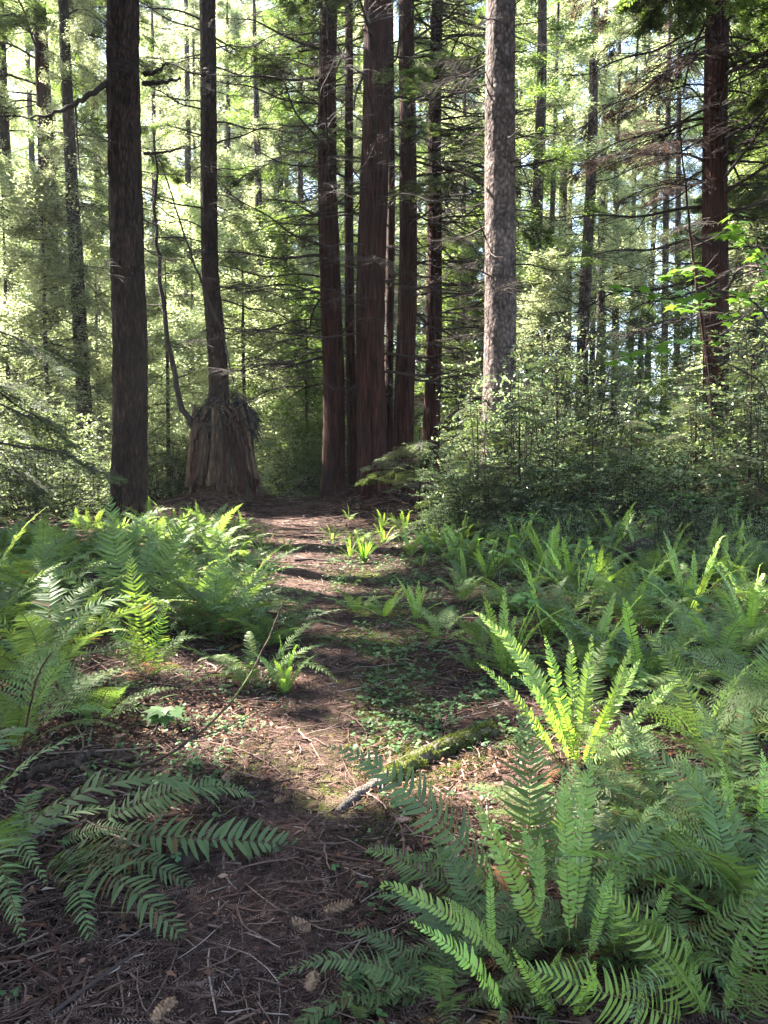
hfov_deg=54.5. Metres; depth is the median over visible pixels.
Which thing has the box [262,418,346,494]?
shrub
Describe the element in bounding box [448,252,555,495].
young hemlock
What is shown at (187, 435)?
shrub
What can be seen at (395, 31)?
sky
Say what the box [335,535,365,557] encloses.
fern
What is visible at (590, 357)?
conifer tree
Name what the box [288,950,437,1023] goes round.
fern
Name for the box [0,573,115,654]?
fern
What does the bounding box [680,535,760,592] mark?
fern
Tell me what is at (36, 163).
conifer tree
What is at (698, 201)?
redwood tree
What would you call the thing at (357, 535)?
fern
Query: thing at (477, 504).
shrub
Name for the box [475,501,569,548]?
shrub
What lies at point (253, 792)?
twig
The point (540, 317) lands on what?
young hemlock
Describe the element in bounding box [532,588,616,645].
fern
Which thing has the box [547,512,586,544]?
fern
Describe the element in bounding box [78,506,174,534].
fern
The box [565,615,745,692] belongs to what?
fern
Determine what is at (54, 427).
hemlock sapling
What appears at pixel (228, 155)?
conifer tree
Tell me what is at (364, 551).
fern
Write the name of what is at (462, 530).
fern
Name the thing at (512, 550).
thimbleberry
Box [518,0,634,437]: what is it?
conifer tree
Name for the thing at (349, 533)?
fern
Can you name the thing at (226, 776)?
spruce cone
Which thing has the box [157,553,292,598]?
fern
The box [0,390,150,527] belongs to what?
shrub
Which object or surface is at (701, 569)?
fern
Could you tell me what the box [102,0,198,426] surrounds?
conifer tree
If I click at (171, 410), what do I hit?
young hemlock
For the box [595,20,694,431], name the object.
conifer tree
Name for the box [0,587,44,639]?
fern
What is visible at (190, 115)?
conifer tree
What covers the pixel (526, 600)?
fern
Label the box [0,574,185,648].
fern
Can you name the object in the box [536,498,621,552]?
shrub
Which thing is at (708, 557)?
fern
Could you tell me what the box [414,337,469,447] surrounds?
young hemlock
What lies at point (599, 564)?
fern
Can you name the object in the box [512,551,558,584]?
fern
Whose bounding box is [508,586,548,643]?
thimbleberry
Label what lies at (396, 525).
fern
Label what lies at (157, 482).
shrub
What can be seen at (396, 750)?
ground cover
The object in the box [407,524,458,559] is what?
fern
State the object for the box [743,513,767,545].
fern
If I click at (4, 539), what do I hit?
fern
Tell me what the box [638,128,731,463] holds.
dead sapling
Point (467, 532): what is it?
fern
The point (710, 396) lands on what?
dead cane
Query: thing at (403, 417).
redwood tree
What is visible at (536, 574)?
fern
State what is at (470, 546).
fern
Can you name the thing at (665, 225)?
conifer tree
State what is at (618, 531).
fern
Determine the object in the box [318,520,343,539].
fern
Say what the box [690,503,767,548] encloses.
fern
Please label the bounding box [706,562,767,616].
fern
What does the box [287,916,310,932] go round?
spruce cone
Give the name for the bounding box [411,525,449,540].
fern
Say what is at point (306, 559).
twig
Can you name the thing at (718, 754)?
fern
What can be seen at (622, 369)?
young hemlock
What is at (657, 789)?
fern
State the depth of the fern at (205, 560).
8.34 m
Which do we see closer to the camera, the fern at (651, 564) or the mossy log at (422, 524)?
the fern at (651, 564)
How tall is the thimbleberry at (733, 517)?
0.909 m
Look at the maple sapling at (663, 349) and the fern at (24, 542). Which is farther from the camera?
the fern at (24, 542)
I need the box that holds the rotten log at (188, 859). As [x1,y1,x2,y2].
[155,841,212,883]
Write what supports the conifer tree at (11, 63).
on the ground at (274, 688)
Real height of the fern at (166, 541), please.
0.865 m
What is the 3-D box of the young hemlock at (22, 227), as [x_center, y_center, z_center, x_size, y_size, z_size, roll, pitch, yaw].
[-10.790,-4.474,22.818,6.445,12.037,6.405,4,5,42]
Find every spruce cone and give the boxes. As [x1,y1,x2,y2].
[149,996,178,1023]
[221,772,234,780]
[274,795,289,804]
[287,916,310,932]
[303,970,320,992]
[323,898,353,915]
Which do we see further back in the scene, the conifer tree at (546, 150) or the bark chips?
the conifer tree at (546, 150)
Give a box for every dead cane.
[447,488,504,523]
[565,243,767,337]
[576,318,767,398]
[647,441,764,545]
[690,286,724,522]
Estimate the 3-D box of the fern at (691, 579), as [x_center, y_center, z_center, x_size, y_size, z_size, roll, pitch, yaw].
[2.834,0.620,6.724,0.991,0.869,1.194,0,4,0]
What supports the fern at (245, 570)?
on the ground at (274, 688)
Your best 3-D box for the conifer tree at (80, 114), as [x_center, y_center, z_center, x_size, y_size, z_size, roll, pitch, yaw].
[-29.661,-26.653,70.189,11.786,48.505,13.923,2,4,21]
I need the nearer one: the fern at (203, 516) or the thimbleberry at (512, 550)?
the thimbleberry at (512, 550)
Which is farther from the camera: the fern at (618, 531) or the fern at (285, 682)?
the fern at (618, 531)
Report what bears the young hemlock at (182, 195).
on the ground at (274, 688)
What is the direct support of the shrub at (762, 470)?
on the ground at (274, 688)
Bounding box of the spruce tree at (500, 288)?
[401,0,603,515]
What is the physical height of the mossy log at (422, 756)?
0.147 m
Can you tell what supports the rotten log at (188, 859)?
on the ground at (274, 688)
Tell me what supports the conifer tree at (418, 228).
on the ground at (274, 688)
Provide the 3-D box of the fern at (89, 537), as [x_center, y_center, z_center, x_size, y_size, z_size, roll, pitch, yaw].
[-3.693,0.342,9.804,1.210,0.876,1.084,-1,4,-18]
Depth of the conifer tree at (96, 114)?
27.96 m
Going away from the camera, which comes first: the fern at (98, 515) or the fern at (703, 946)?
the fern at (703, 946)
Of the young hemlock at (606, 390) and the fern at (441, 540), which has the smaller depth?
the fern at (441, 540)
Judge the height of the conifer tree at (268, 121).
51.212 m
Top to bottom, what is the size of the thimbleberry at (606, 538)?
0.686 m
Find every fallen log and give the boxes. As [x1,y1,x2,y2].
[392,483,448,492]
[596,537,649,568]
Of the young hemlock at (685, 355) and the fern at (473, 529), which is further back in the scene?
the young hemlock at (685, 355)
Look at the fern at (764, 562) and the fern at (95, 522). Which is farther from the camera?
the fern at (95, 522)
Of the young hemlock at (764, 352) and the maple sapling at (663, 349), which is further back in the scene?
the young hemlock at (764, 352)
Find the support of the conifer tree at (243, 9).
on the ground at (274, 688)
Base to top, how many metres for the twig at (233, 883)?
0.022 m
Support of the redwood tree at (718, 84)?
on the ground at (274, 688)
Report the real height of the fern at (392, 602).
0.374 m
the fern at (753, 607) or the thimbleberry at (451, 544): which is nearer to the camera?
the fern at (753, 607)
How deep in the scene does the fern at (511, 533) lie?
11.04 m
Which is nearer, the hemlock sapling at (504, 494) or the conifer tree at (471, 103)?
the hemlock sapling at (504, 494)
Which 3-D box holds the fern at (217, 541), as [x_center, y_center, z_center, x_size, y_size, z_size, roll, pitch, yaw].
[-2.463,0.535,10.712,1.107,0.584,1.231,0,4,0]
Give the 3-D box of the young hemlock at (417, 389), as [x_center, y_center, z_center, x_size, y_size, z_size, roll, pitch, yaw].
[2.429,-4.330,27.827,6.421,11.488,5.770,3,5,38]
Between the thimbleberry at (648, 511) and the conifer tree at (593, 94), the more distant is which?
the conifer tree at (593, 94)
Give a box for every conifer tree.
[0,0,70,458]
[0,0,74,447]
[0,1,106,384]
[0,1,108,482]
[0,2,107,314]
[1,2,67,320]
[15,0,156,501]
[48,10,109,245]
[55,11,109,267]
[59,4,148,472]
[86,57,175,291]
[90,4,182,355]
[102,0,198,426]
[108,0,198,372]
[141,14,198,413]
[144,0,231,450]
[149,0,251,488]
[151,0,277,410]
[169,0,287,405]
[179,6,253,373]
[191,0,276,361]
[198,0,354,460]
[205,0,359,437]
[217,1,295,354]
[220,0,275,316]
[231,2,355,446]
[233,0,295,480]
[237,5,317,337]
[290,17,396,364]
[303,4,423,362]
[310,7,421,440]
[336,30,396,332]
[337,1,425,440]
[384,11,444,446]
[385,0,482,425]
[393,1,477,403]
[393,2,481,454]
[394,0,484,480]
[394,0,528,459]
[394,1,485,447]
[420,0,636,450]
[442,8,484,277]
[460,1,485,346]
[466,25,549,288]
[469,0,591,435]
[475,0,579,381]
[515,0,634,429]
[516,1,578,468]
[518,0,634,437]
[518,3,596,382]
[519,0,672,437]
[520,15,574,367]
[547,0,669,450]
[573,1,619,426]
[573,3,693,477]
[573,36,653,413]
[579,4,702,425]
[588,2,705,448]
[590,1,647,449]
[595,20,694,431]
[618,24,673,449]
[629,6,767,471]
[631,12,705,430]
[659,11,767,479]
[669,30,730,423]
[685,3,766,373]
[685,13,751,327]
[686,65,767,381]
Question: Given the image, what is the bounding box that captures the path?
[115,502,373,1023]
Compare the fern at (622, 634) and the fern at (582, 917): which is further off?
the fern at (622, 634)
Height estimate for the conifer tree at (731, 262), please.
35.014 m
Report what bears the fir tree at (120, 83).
on the ground at (274, 688)
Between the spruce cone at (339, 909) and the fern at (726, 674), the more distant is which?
the fern at (726, 674)
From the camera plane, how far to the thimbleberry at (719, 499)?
10.35 m
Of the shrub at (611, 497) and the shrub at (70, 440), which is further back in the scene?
the shrub at (70, 440)
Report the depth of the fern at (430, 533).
12.42 m
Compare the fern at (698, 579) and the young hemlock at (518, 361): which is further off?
the young hemlock at (518, 361)
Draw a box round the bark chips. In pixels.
[0,549,767,1023]
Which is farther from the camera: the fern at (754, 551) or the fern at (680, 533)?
the fern at (680, 533)
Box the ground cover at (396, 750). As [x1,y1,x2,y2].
[0,522,767,1023]
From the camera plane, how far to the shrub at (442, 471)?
24.97 m
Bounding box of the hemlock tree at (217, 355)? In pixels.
[89,0,321,503]
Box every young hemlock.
[0,149,100,508]
[0,162,112,510]
[0,286,72,465]
[19,212,166,498]
[60,273,111,447]
[95,224,234,505]
[110,274,196,447]
[147,183,255,478]
[158,205,318,499]
[227,205,346,498]
[246,226,343,455]
[257,282,346,498]
[280,233,416,485]
[413,241,484,495]
[413,316,481,482]
[414,270,482,493]
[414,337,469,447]
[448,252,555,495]
[465,265,566,452]
[467,247,610,468]
[521,305,575,438]
[567,353,624,465]
[580,329,649,463]
[589,300,677,476]
[621,249,746,478]
[632,374,655,449]
[649,142,767,477]
[651,349,701,460]
[730,313,767,452]
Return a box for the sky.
[6,0,755,459]
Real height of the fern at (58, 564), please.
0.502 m
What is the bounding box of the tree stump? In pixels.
[184,385,266,500]
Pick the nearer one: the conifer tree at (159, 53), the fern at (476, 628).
the fern at (476, 628)
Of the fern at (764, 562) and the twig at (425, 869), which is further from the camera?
the fern at (764, 562)
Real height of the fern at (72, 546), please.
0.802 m
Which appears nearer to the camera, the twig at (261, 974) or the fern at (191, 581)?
the twig at (261, 974)
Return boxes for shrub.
[0,367,92,512]
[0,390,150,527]
[1,400,110,482]
[4,408,158,514]
[111,372,202,496]
[147,422,189,502]
[189,369,322,495]
[254,428,320,498]
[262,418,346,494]
[395,492,489,541]
[398,425,522,520]
[403,343,628,531]
[415,426,476,497]
[421,465,547,539]
[425,300,674,528]
[452,385,597,485]
[462,447,611,542]
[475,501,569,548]
[516,408,645,501]
[519,516,588,566]
[535,432,684,530]
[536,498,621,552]
[548,443,694,542]
[567,530,634,571]
[568,425,726,504]
[582,503,688,552]
[586,411,761,526]
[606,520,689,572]
[613,413,733,499]
[614,438,767,547]
[616,326,767,537]
[616,358,767,529]
[617,502,730,557]
[627,313,767,512]
[675,500,767,557]
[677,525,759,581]
[697,507,767,558]
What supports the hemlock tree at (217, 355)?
on the ground at (274, 688)
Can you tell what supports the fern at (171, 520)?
on the ground at (274, 688)
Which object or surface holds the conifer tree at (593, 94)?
on the ground at (274, 688)
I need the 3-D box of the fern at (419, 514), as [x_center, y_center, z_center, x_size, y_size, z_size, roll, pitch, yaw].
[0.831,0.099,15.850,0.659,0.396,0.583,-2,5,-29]
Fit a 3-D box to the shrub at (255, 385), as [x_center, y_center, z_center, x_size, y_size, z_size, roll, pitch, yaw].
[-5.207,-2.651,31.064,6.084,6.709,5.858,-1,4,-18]
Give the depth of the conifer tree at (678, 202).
35.13 m
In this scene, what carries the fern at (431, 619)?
on the ground at (274, 688)
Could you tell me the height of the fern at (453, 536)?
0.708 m
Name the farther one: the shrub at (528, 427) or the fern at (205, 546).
the shrub at (528, 427)
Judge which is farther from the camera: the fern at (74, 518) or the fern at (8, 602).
the fern at (74, 518)
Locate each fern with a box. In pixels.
[0,507,114,646]
[0,514,91,583]
[0,515,28,522]
[0,515,60,545]
[0,520,125,573]
[0,521,41,549]
[0,522,54,567]
[0,529,13,551]
[0,529,145,613]
[0,572,194,731]
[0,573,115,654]
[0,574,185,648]
[0,587,37,615]
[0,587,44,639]
[0,611,142,756]
[0,726,220,925]
[0,773,297,949]
[1,508,91,547]
[2,522,35,547]
[3,527,78,557]
[3,557,132,595]
[9,562,102,591]
[20,508,128,565]
[23,520,80,551]
[37,515,100,563]
[39,494,227,633]
[39,648,177,738]
[49,508,99,531]
[55,507,140,563]
[57,508,117,531]
[66,526,145,562]
[71,515,190,573]
[74,517,168,547]
[74,543,188,579]
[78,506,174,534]
[84,552,206,681]
[92,525,162,569]
[99,513,193,574]
[108,517,128,527]
[108,532,320,645]
[120,500,186,523]
[122,505,226,553]
[122,512,183,537]
[132,511,261,590]
[138,499,210,541]
[141,523,188,548]
[141,571,251,634]
[142,559,229,602]
[144,513,192,544]
[150,503,236,558]
[153,556,248,612]
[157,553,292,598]
[162,619,339,689]
[163,542,313,601]
[164,510,191,518]
[166,513,222,539]
[167,503,262,549]
[167,574,304,617]
[174,509,201,523]
[178,530,261,564]
[179,529,243,559]
[183,504,254,535]
[184,525,252,549]
[186,575,347,654]
[195,526,251,550]
[195,595,296,628]
[196,525,296,570]
[209,520,282,542]
[228,539,284,568]
[231,509,256,529]
[248,529,274,549]
[254,636,316,693]
[270,530,310,550]
[271,891,611,1023]
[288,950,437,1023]
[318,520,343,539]
[323,590,392,613]
[323,704,583,975]
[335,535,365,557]
[339,530,378,543]
[342,503,359,519]
[343,526,365,535]
[346,586,413,617]
[354,531,380,548]
[360,519,404,543]
[369,842,581,1023]
[374,509,392,529]
[379,746,678,1023]
[385,511,421,531]
[389,527,432,554]
[397,578,445,619]
[401,507,468,553]
[401,602,485,650]
[404,518,456,544]
[407,507,432,519]
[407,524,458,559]
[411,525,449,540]
[411,553,431,566]
[419,525,452,550]
[423,532,480,566]
[428,622,493,671]
[429,549,494,582]
[431,560,487,603]
[435,587,566,680]
[438,523,501,566]
[439,527,503,549]
[441,514,481,541]
[441,603,539,644]
[442,533,470,567]
[443,528,522,566]
[446,536,519,576]
[447,533,501,568]
[451,518,496,540]
[456,581,576,614]
[458,754,671,843]
[464,521,492,540]
[464,576,566,614]
[466,519,501,545]
[468,545,519,585]
[470,547,542,572]
[470,876,762,1023]
[473,611,681,796]
[476,557,622,646]
[480,524,542,548]
[481,533,542,568]
[486,509,546,551]
[490,603,665,667]
[492,530,558,567]
[493,536,579,568]
[493,793,727,934]
[495,514,573,546]
[500,517,571,574]
[502,751,767,898]
[504,553,542,578]
[505,578,636,642]
[511,549,565,586]
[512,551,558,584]
[512,849,767,1023]
[525,763,767,1023]
[528,863,767,1023]
[529,591,647,682]
[532,561,607,607]
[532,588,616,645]
[534,540,608,588]
[538,536,659,594]
[539,557,582,577]
[540,547,689,619]
[541,550,661,593]
[542,537,612,575]
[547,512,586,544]
[548,613,701,682]
[551,597,728,691]
[556,631,679,677]
[564,543,628,582]
[565,528,614,555]
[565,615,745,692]
[567,540,595,563]
[567,572,725,630]
[569,712,741,808]
[571,525,631,554]
[576,502,664,546]
[576,747,767,869]
[578,781,767,933]
[581,567,664,624]
[583,518,689,568]
[584,565,674,603]
[590,521,656,546]
[591,622,767,781]
[593,736,762,906]
[596,543,696,584]
[598,500,653,539]
[600,678,767,835]
[601,560,671,590]
[608,612,750,695]
[611,567,697,604]
[612,523,674,549]
[633,632,767,727]
[634,555,731,594]
[635,567,733,631]
[635,596,767,674]
[638,531,767,613]
[642,749,767,877]
[646,530,704,574]
[653,515,767,575]
[662,520,702,549]
[670,550,714,579]
[676,584,767,652]
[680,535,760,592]
[683,543,754,568]
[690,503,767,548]
[690,555,767,596]
[695,546,765,591]
[699,570,767,642]
[701,520,767,564]
[702,562,767,623]
[703,535,767,578]
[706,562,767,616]
[711,560,767,608]
[722,524,767,573]
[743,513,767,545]
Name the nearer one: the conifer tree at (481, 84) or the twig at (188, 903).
the twig at (188, 903)
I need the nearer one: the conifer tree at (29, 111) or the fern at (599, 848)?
the fern at (599, 848)
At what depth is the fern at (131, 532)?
10.45 m
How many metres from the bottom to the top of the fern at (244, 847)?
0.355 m
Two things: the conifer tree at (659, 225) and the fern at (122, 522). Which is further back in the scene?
the conifer tree at (659, 225)
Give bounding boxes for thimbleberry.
[141,694,185,735]
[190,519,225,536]
[424,538,471,577]
[473,535,516,586]
[504,511,546,564]
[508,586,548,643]
[564,536,621,612]
[598,497,664,541]
[600,641,657,713]
[663,569,711,639]
[667,482,737,544]
[713,488,767,543]
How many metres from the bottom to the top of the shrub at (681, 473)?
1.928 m
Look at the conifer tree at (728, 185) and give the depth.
50.08 m
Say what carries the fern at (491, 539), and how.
on the ground at (274, 688)
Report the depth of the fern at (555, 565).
8.56 m
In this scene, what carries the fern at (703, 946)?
on the ground at (274, 688)
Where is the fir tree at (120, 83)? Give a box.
[25,0,307,525]
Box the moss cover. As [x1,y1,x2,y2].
[152,558,558,952]
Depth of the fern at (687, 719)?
3.62 m
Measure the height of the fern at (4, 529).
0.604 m
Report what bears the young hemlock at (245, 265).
on the ground at (274, 688)
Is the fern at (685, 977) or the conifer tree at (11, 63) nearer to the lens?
the fern at (685, 977)
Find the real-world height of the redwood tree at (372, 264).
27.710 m
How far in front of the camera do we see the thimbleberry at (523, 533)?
9.77 m
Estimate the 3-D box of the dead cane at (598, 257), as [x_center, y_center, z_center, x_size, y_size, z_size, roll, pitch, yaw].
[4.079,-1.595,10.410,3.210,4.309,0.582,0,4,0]
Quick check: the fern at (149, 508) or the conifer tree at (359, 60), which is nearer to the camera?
the fern at (149, 508)
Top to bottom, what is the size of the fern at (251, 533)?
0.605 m
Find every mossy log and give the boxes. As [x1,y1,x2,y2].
[334,720,498,813]
[417,502,473,530]
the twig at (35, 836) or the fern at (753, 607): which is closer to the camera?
the twig at (35, 836)
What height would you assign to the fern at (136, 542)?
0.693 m
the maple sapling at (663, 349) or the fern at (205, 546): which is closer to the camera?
the maple sapling at (663, 349)
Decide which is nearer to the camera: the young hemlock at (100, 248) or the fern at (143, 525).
the fern at (143, 525)
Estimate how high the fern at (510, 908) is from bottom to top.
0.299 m
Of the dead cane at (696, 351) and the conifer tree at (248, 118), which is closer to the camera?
the dead cane at (696, 351)
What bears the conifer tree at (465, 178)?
on the ground at (274, 688)
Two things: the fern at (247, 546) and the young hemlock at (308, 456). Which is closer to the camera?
the fern at (247, 546)
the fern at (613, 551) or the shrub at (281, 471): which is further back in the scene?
the shrub at (281, 471)
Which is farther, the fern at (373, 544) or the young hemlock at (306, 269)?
the young hemlock at (306, 269)
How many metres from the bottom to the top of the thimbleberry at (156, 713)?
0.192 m
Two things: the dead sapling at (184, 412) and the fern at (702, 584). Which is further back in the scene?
the dead sapling at (184, 412)
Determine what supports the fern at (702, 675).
on the ground at (274, 688)
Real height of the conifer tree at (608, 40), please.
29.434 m
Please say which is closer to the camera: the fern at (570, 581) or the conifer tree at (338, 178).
the fern at (570, 581)
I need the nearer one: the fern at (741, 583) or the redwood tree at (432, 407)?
the fern at (741, 583)
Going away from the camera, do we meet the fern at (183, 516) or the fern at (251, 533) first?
the fern at (251, 533)
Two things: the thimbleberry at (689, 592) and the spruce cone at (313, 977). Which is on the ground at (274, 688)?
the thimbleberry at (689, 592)
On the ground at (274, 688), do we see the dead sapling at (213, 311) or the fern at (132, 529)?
the fern at (132, 529)
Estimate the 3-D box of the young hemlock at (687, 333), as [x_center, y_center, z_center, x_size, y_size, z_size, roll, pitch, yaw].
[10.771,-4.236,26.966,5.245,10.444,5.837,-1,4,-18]
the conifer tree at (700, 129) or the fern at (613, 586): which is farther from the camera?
the conifer tree at (700, 129)
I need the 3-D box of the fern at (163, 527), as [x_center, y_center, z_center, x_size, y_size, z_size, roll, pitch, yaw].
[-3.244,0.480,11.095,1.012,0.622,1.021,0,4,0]
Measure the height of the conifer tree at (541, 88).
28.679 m
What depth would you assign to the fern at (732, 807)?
2.65 m
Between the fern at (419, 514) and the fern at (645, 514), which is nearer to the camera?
the fern at (645, 514)
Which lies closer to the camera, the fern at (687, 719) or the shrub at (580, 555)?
the fern at (687, 719)
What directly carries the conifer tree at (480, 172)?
on the ground at (274, 688)
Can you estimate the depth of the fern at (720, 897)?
2.58 m
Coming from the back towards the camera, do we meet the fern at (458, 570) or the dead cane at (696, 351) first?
the dead cane at (696, 351)
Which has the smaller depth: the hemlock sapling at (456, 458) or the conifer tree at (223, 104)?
the hemlock sapling at (456, 458)
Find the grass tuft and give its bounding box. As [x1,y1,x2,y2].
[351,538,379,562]
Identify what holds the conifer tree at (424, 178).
on the ground at (274, 688)
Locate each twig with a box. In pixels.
[0,923,61,1005]
[0,955,56,1008]
[4,821,84,854]
[47,950,137,1018]
[172,897,209,911]
[223,872,247,993]
[243,791,269,793]
[259,965,312,976]
[294,558,332,561]
[295,884,318,973]
[309,614,345,627]
[394,867,453,872]
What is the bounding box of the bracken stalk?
[12,653,51,798]
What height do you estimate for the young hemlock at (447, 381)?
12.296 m
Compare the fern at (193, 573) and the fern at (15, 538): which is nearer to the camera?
the fern at (15, 538)
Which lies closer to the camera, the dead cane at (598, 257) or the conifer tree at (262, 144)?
the dead cane at (598, 257)
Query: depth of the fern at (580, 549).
9.56 m
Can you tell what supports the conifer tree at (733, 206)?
on the ground at (274, 688)
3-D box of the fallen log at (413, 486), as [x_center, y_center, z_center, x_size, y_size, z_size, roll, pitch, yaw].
[1.264,-0.513,19.299,2.177,0.504,0.237,1,4,16]
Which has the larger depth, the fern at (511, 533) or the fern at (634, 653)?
the fern at (511, 533)
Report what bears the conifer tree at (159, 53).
on the ground at (274, 688)
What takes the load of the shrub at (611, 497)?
on the ground at (274, 688)
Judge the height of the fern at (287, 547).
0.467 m
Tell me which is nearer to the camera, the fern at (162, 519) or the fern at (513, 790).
the fern at (513, 790)
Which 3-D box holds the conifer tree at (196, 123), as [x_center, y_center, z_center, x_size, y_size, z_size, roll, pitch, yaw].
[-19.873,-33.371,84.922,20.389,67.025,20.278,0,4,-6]
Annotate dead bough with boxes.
[14,598,284,795]
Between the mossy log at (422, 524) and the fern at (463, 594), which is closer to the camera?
the fern at (463, 594)
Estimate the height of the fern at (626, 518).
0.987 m
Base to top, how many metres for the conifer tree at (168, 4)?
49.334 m
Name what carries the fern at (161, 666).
on the ground at (274, 688)
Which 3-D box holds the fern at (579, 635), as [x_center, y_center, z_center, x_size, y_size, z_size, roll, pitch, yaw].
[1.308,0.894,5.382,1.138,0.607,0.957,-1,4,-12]
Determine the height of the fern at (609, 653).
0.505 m
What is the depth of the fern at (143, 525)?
9.46 m
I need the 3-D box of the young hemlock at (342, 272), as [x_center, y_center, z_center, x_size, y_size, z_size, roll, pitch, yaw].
[-2.029,-5.398,32.659,7.589,13.577,6.818,1,4,19]
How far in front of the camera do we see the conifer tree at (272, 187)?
41.20 m
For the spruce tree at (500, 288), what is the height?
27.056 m
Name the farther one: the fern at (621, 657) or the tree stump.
the tree stump
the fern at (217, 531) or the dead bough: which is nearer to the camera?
the dead bough
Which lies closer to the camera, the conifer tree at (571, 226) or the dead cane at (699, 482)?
the dead cane at (699, 482)
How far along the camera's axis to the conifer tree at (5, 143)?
26.07 m
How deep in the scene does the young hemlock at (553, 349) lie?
47.83 m
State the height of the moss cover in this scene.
0.240 m
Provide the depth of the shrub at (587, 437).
17.37 m
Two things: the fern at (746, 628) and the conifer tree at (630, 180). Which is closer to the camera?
the fern at (746, 628)
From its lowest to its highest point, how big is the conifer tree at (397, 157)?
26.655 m
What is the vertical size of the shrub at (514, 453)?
4.244 m
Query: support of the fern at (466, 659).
on the ground at (274, 688)
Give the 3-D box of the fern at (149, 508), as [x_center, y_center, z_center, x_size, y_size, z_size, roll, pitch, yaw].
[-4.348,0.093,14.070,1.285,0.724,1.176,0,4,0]
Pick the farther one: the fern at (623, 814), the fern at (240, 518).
the fern at (240, 518)
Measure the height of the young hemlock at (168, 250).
10.642 m
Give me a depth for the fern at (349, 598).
7.16 m
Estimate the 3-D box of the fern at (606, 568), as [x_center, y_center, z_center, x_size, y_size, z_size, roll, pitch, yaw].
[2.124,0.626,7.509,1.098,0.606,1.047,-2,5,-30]
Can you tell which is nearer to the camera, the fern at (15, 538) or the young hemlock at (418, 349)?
the fern at (15, 538)
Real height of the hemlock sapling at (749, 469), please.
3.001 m
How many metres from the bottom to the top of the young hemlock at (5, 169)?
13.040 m
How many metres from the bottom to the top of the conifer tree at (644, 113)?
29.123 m
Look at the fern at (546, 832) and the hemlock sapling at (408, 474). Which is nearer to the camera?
the fern at (546, 832)
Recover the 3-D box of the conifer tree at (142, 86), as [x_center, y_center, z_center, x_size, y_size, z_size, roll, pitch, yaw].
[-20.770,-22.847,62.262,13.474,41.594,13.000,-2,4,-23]
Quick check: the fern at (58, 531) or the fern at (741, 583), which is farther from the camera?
the fern at (58, 531)
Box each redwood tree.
[0,0,186,501]
[178,0,394,499]
[220,0,462,487]
[223,0,519,499]
[274,5,481,486]
[358,0,582,500]
[387,0,559,494]
[537,0,767,478]
[614,0,761,39]
[689,0,767,306]
[724,0,767,210]
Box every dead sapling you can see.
[141,117,200,428]
[156,154,234,383]
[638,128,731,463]
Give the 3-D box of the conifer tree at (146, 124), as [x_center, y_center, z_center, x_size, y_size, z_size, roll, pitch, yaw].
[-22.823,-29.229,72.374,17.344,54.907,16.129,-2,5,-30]
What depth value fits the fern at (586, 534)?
10.44 m
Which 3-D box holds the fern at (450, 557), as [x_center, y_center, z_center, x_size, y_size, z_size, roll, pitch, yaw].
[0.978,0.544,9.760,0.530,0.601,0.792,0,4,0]
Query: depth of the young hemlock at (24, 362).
39.30 m
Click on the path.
(332, 656)
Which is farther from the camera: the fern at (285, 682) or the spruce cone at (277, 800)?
the fern at (285, 682)
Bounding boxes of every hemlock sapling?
[0,331,130,486]
[0,349,60,511]
[355,434,461,516]
[414,405,539,531]
[428,396,571,532]
[506,354,609,534]
[510,434,660,524]
[571,414,699,526]
[628,384,767,530]
[673,358,767,533]
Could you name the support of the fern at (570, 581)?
on the ground at (274, 688)
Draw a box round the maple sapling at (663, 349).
[597,214,767,366]
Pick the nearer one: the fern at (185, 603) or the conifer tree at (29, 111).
the fern at (185, 603)
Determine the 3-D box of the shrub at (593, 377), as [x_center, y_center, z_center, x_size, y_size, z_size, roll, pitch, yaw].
[3.221,-1.473,14.570,4.972,5.170,5.004,0,4,-5]
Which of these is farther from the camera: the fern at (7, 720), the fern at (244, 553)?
the fern at (244, 553)
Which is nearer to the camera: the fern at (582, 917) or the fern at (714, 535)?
the fern at (582, 917)
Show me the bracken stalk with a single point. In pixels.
(21, 750)
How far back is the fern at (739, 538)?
9.12 m
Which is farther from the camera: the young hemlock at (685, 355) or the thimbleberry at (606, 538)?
the young hemlock at (685, 355)
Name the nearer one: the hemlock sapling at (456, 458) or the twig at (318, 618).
the twig at (318, 618)
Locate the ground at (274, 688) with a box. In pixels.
[0,482,767,1023]
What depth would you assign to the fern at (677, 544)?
8.64 m
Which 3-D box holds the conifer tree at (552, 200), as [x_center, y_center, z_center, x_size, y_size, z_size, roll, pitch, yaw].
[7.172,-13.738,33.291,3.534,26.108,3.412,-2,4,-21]
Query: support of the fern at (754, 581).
on the ground at (274, 688)
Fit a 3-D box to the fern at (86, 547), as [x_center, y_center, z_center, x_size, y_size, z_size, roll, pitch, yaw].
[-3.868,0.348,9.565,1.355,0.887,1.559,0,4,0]
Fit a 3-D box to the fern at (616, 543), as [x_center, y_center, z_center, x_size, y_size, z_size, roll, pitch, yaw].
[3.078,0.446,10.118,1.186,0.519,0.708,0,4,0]
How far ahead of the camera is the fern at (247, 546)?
9.96 m
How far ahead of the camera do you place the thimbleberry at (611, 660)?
4.16 m
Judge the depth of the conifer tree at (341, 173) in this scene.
81.19 m
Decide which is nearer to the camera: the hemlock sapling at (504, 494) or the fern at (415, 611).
the fern at (415, 611)
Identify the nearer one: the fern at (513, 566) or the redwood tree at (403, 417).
the fern at (513, 566)

